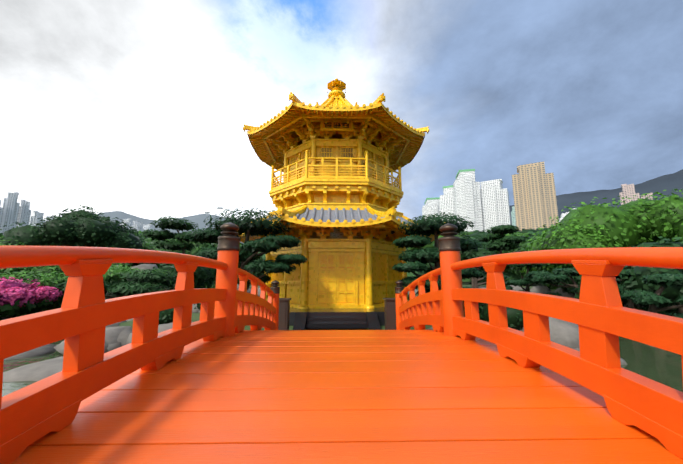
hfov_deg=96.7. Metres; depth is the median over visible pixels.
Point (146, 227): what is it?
building
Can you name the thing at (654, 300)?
tree
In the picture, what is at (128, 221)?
building
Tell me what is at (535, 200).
beige tower
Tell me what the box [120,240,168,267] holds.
tree
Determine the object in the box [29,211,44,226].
tower
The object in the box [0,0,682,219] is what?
sky
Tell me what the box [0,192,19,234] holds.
tower
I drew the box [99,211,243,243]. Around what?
hill
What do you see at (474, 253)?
tree
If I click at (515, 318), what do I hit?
shrubs
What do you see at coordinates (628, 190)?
tower
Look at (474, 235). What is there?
hill treeline
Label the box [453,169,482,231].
tower
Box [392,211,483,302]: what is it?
pine tree
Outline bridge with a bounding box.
[0,222,682,463]
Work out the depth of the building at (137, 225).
829.37 m
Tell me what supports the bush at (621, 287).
on the ground
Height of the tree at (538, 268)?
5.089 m
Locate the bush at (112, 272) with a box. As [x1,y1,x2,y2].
[0,264,143,291]
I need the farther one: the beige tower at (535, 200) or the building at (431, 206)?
the building at (431, 206)
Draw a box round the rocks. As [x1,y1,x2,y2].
[0,264,677,381]
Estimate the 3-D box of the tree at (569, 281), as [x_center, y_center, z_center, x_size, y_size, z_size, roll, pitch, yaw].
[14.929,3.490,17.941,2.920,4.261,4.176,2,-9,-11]
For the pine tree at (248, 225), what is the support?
on the ground
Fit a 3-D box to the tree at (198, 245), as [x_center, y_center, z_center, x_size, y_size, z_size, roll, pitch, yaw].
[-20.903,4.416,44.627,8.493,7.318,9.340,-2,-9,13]
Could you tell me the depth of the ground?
12.08 m
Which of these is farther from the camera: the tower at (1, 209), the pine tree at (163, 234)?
the tower at (1, 209)
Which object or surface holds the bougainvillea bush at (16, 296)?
on the ground
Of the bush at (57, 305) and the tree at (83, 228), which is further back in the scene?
the tree at (83, 228)
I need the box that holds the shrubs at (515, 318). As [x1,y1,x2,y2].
[104,274,558,329]
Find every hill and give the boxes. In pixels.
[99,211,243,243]
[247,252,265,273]
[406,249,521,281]
[510,169,682,224]
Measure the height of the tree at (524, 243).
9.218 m
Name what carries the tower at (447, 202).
on the ground
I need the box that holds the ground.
[119,282,623,329]
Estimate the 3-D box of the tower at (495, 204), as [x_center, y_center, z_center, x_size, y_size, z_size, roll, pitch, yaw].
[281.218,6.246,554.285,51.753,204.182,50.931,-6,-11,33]
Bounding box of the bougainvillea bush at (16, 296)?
[0,277,62,315]
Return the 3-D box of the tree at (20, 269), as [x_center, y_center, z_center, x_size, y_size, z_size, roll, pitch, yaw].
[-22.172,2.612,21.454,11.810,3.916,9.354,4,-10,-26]
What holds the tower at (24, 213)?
on the ground
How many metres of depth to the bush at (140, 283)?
17.09 m
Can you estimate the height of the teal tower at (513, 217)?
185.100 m
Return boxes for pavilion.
[235,78,444,329]
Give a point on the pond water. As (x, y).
(661, 366)
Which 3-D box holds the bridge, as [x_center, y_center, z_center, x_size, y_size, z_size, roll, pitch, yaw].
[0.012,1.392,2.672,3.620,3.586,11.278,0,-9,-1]
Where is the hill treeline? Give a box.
[0,226,550,269]
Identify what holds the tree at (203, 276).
on the ground
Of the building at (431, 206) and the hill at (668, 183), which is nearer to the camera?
the building at (431, 206)
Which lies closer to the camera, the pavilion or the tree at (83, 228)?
the pavilion
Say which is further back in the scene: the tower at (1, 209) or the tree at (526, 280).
the tower at (1, 209)
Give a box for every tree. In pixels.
[0,205,147,265]
[0,239,131,274]
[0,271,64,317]
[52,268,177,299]
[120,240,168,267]
[142,215,198,253]
[152,255,216,289]
[161,240,216,265]
[184,205,307,289]
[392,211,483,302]
[460,246,502,287]
[463,257,512,289]
[477,224,526,253]
[484,234,536,285]
[505,263,561,295]
[509,236,540,276]
[519,188,682,289]
[530,267,580,298]
[535,263,552,270]
[558,267,581,293]
[572,236,682,312]
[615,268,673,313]
[620,273,682,317]
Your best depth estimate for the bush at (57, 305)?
15.09 m
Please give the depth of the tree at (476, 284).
15.26 m
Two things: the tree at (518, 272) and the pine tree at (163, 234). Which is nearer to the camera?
the pine tree at (163, 234)
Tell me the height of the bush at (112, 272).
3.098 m
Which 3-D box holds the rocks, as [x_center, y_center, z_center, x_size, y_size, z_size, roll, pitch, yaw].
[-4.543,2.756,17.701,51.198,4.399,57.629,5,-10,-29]
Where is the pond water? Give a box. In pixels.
[2,324,682,396]
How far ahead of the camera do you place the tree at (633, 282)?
12.25 m
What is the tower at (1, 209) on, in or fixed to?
on the ground
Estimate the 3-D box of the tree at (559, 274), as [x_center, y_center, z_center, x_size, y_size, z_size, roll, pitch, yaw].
[12.050,3.588,15.960,3.234,3.505,2.442,0,-9,-1]
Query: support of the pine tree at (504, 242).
on the ground
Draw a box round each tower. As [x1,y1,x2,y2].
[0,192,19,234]
[0,200,2,221]
[16,199,30,227]
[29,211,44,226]
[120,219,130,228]
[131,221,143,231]
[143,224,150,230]
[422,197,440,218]
[440,185,454,219]
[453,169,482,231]
[480,179,510,231]
[511,206,515,225]
[512,161,558,230]
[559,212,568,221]
[619,184,639,204]
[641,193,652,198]
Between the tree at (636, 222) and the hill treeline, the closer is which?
the tree at (636, 222)

